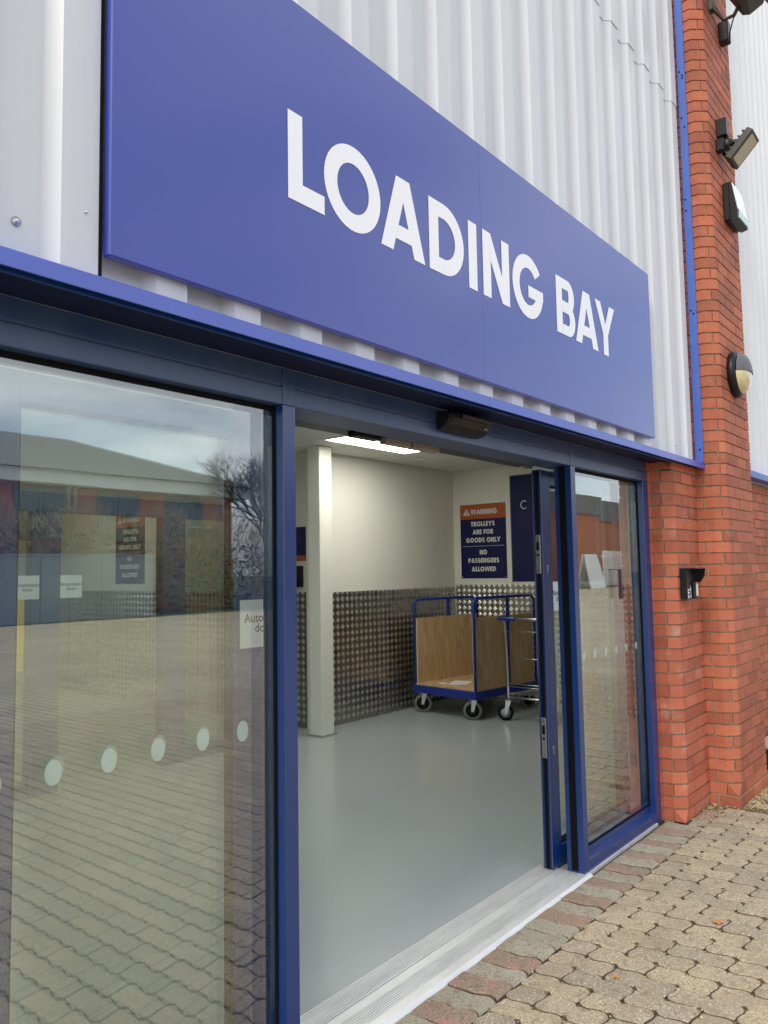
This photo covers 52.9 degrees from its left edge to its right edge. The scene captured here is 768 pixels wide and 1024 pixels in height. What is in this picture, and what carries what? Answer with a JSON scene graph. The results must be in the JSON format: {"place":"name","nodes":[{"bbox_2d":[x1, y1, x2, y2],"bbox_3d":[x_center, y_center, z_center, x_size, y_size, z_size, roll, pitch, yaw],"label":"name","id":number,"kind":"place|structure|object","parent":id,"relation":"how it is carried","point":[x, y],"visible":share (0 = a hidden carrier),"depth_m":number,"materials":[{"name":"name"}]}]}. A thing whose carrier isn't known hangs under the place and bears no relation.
{"place":"outdoors","nodes":[
{"label":"outdoors","id":0,"kind":"place"},
{"bbox_2d":[0,293,610,471],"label":"ceiling","id":1,"kind":"structure","parent":0,"point":[305,438],"depth_m":7.79,"materials":[{"name":"tile"}]},
{"bbox_2d":[325,436,419,453],"bbox_3d":[0.063,-0.663,7.474,0.600,0.009,1.200,-5,-6,39],"label":"ceiling light","id":2,"kind":"object","parent":1,"relation":"attached to","point":[360,442],"visible":0.41,"depth_m":7.50,"materials":[{"name":"white plastic"}]},
{"bbox_2d":[9,681,640,1023],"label":"floor","id":3,"kind":"structure","parent":0,"point":[415,825],"depth_m":4.43,"materials":[{"name":"paint"}]},
{"bbox_2d":[14,409,223,801],"bbox_3d":[-2.968,0.602,5.091,0.108,2.790,6.150,-5,-6,39],"label":"glazed screen","id":4,"kind":"object","parent":3,"relation":"on","point":[170,482],"visible":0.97,"depth_m":6.02,"materials":[{"name":"clear glass"}]},
{"bbox_2d":[16,452,307,728],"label":"interior wall","id":5,"kind":"structure","parent":3,"relation":"on","point":[88,548],"depth_m":9.74,"materials":[{"name":"beige paint"}]},
{"bbox_2d":[115,516,144,583],"bbox_3d":[-3.256,0.464,9.897,0.650,0.910,0.010,-5,-6,39],"label":"warning sign","id":6,"kind":"object","parent":5,"relation":"attached to","point":[130,550],"visible":1,"depth_m":9.89,"materials":[{"name":"blue plastic"}]},
{"bbox_2d":[59,591,307,727],"bbox_3d":[-2.860,1.657,9.498,5.380,1.360,0.008,-5,-6,39],"label":"tread plate","id":7,"kind":"object","parent":5,"relation":"attached to","point":[107,643],"visible":0.54,"depth_m":9.68,"materials":[{"name":"silver"}]},
{"bbox_2d":[296,566,302,586],"bbox_3d":[-0.961,0.665,7.953,0.290,0.215,0.080,-5,-6,39],"label":"dispenser","id":8,"kind":"object","parent":5,"relation":"attached to","point":[299,574],"visible":0.26,"depth_m":7.87,"materials":[{"name":"black plastic"}]},
{"bbox_2d":[296,527,305,560],"bbox_3d":[-1.044,0.343,8.088,0.630,0.350,0.008,-5,-6,39],"label":"wall sign","id":9,"kind":"object","parent":5,"relation":"attached to","point":[300,543],"visible":0.36,"depth_m":7.93,"materials":[{"name":"blue plastic"}]},
{"bbox_2d":[307,445,336,737],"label":"column","id":10,"kind":"structure","parent":3,"relation":"on","point":[321,672],"depth_m":7.48,"materials":[{"name":"paint"}]},
{"bbox_2d":[305,451,455,728],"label":"interior wall","id":11,"kind":"structure","parent":3,"relation":"on","point":[392,526],"depth_m":8.71,"materials":[{"name":"beige paint"}]},
{"bbox_2d":[333,587,455,725],"bbox_3d":[0.180,1.552,8.741,0.008,1.350,2.270,-5,-6,39],"label":"tread plate","id":12,"kind":"object","parent":11,"relation":"attached to","point":[373,662],"visible":0.73,"depth_m":8.42,"materials":[{"name":"silver metal"}]},
{"bbox_2d":[300,864,592,1023],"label":"threshold plate","id":13,"kind":"object","parent":3,"relation":"on","point":[395,989],"visible":0.84,"depth_m":3.12,"materials":[{"name":"metal"}]},
{"bbox_2d":[413,594,537,719],"bbox_3d":[1.026,1.575,8.710,1.136,1.278,0.896,3,-6,-44],"label":"platform trolley","id":14,"kind":"object","parent":3,"relation":"on","point":[448,648],"visible":0.9,"depth_m":8.63,"materials":[{"name":"blue"}]},
{"bbox_2d":[448,680,471,684],"bbox_3d":[0.843,1.888,8.545,0.200,0.005,0.300,-3,-5,22],"label":"paper sheet","id":15,"kind":"object","parent":14,"relation":"on","point":[456,682],"visible":1,"depth_m":8.55,"materials":[{"name":"white paper"}]},
{"bbox_2d":[452,456,636,715],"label":"interior wall","id":16,"kind":"structure","parent":3,"relation":"on","point":[481,486],"depth_m":9.36,"materials":[{"name":"beige paint"}]},
{"bbox_2d":[460,502,507,577],"bbox_3d":[1.211,0.354,9.443,0.650,0.910,0.010,-5,-6,39],"label":"warning sign","id":17,"kind":"object","parent":16,"relation":"attached to","point":[483,542],"visible":1,"depth_m":9.43,"materials":[{"name":"blue plastic"}]},
{"bbox_2d":[456,584,636,714],"bbox_3d":[2.266,1.486,8.505,3.500,1.375,0.008,-5,-6,39],"label":"tread plate","id":18,"kind":"object","parent":16,"relation":"attached to","point":[595,640],"visible":0.2,"depth_m":8.50,"materials":[{"name":"silver metal"}]},
{"bbox_2d":[509,471,610,581],"bbox_3d":[1.997,0.161,8.806,1.252,1.270,0.014,-5,-6,39],"label":"wall sign","id":19,"kind":"object","parent":16,"relation":"attached to","point":[591,540],"visible":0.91,"depth_m":8.83,"materials":[{"name":"blue"}]},
{"bbox_2d":[497,617,597,725],"bbox_3d":[1.732,1.628,8.187,0.696,1.070,0.992,-5,-6,39],"label":"wire trolley","id":20,"kind":"object","parent":3,"relation":"on","point":[505,712],"visible":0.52,"depth_m":7.99,"materials":[{"name":"metal"}]},
{"bbox_2d":[0,0,692,459],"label":"metal cladding","id":21,"kind":"structure","parent":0,"point":[568,106],"depth_m":3.43,"materials":[{"name":"metal"}]},
{"bbox_2d":[0,245,704,468],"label":"drip flashing","id":22,"kind":"object","parent":21,"relation":"attached to","point":[29,277],"visible":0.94,"depth_m":2.24,"materials":[{"name":"blue paint"}]},
{"bbox_2d":[104,0,654,438],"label":"sign board","id":23,"kind":"object","parent":21,"relation":"attached to","point":[291,160],"visible":1,"depth_m":2.51,"materials":[{"name":"blue metal"}]},
{"bbox_2d":[395,768,767,1023],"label":"paving","id":24,"kind":"structure","parent":0,"point":[537,946],"depth_m":3.18,"materials":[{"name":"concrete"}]},
{"bbox_2d":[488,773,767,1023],"bbox_3d":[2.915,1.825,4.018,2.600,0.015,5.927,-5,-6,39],"label":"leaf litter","id":25,"kind":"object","parent":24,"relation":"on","point":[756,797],"visible":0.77,"depth_m":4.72,"materials":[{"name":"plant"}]},
{"bbox_2d":[644,462,710,822],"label":"brick pier","id":26,"kind":"structure","parent":24,"relation":"on","point":[685,790],"depth_m":4.88,"materials":[{"name":"red brick"}]},
{"bbox_2d":[680,568,704,598],"bbox_3d":[1.968,0.455,4.918,0.104,0.196,0.180,-5,-6,39],"label":"keypad","id":27,"kind":"object","parent":26,"relation":"attached to","point":[691,579],"visible":1,"depth_m":4.90,"materials":[{"name":"black plastic"}]},
{"bbox_2d":[671,0,767,809],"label":"brick pier","id":28,"kind":"structure","parent":24,"relation":"on","point":[730,631],"depth_m":5.31,"materials":[{"name":"red brick"}]},
{"bbox_2d":[673,0,703,462],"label":"corner trim","id":29,"kind":"structure","parent":28,"relation":"attached to","point":[690,273],"depth_m":5.34,"materials":[{"name":"blue metal"}]},
{"bbox_2d":[722,181,747,232],"bbox_3d":[2.558,-2.215,5.618,0.100,0.290,0.270,-5,-6,39],"label":"emergency light","id":30,"kind":"object","parent":28,"relation":"attached to","point":[735,218],"visible":1,"depth_m":5.54,"materials":[{"name":"black plastic"}]},
{"bbox_2d":[716,117,758,169],"bbox_3d":[2.509,-2.638,5.485,0.243,0.344,0.191,-5,-6,39],"label":"floodlight","id":31,"kind":"object","parent":28,"relation":"attached to","point":[736,153],"visible":1,"depth_m":5.47,"materials":[{"name":"black plastic"}]},
{"bbox_2d":[708,0,767,47],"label":"floodlight","id":32,"kind":"object","parent":28,"relation":"attached to","point":[746,7],"visible":1,"depth_m":5.54,"materials":[{"name":"metal"}]},
{"bbox_2d":[727,351,752,397],"bbox_3d":[2.522,-0.974,5.434,0.122,0.326,0.326,-5,-6,39],"label":"bulkhead light","id":33,"kind":"object","parent":28,"relation":"attached to","point":[739,371],"visible":1,"depth_m":5.35,"materials":[{"name":"black plastic"}]},
{"bbox_2d":[751,484,767,736],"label":"brick wall","id":34,"kind":"structure","parent":24,"relation":"on","point":[760,506],"depth_m":6.57,"materials":[{"name":"red brick"}]},
{"bbox_2d":[726,0,767,488],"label":"metal cladding","id":35,"kind":"structure","parent":34,"relation":"on","point":[748,57],"depth_m":6.99,"materials":[{"name":"white metal"}]},
{"bbox_2d":[764,736,767,767],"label":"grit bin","id":36,"kind":"object","parent":24,"relation":"on","point":[766,742],"visible":0.12,"depth_m":5.90,"materials":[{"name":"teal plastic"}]},
{"bbox_2d":[593,820,663,874],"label":"ground","id":37,"kind":"structure","parent":0,"point":[660,823],"depth_m":4.53,"materials":[{"name":"grey concrete"}]},
{"bbox_3d":[-7.540,0.418,1.894,10.300,2.830,0.200,-5,-6,39],"label":"interior wall","id":38,"kind":"object","parent":37,"relation":"on","visible":0},
{"bbox_2d":[0,294,661,1023],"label":"door frame","id":39,"kind":"object","parent":38,"relation":"attached to","point":[56,340],"visible":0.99,"depth_m":2.48,"materials":[{"name":"blue metal"}]},
{"bbox_2d":[0,367,264,1023],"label":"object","id":40,"kind":"structure","parent":39,"relation":"attached to","point":[239,434],"depth_m":2.43,"materials":[{"name":"clear glass"}]},
{"bbox_2d":[233,407,532,469],"bbox_3d":[0.159,-0.342,3.459,0.160,0.143,2.006,-5,-6,39],"label":"door operator","id":41,"kind":"object","parent":39,"relation":"attached to","point":[382,440],"depth_m":3.27,"materials":[{"name":"grey metal"}]},
{"bbox_2d":[436,411,492,438],"bbox_3d":[0.350,-0.365,3.239,0.095,0.077,0.317,-5,-6,39],"label":"motion sensor","id":42,"kind":"object","parent":39,"relation":"attached to","point":[464,425],"visible":1,"depth_m":3.18,"materials":[{"name":"black plastic"}]},
{"bbox_2d":[531,469,630,869],"bbox_3d":[1.159,0.834,4.465,0.057,2.078,1.038,-5,-6,39],"label":"sliding door","id":43,"kind":"structure","parent":39,"relation":"attached to","point":[554,840],"depth_m":4.14,"materials":[{"name":"blue metal"}]}
]}

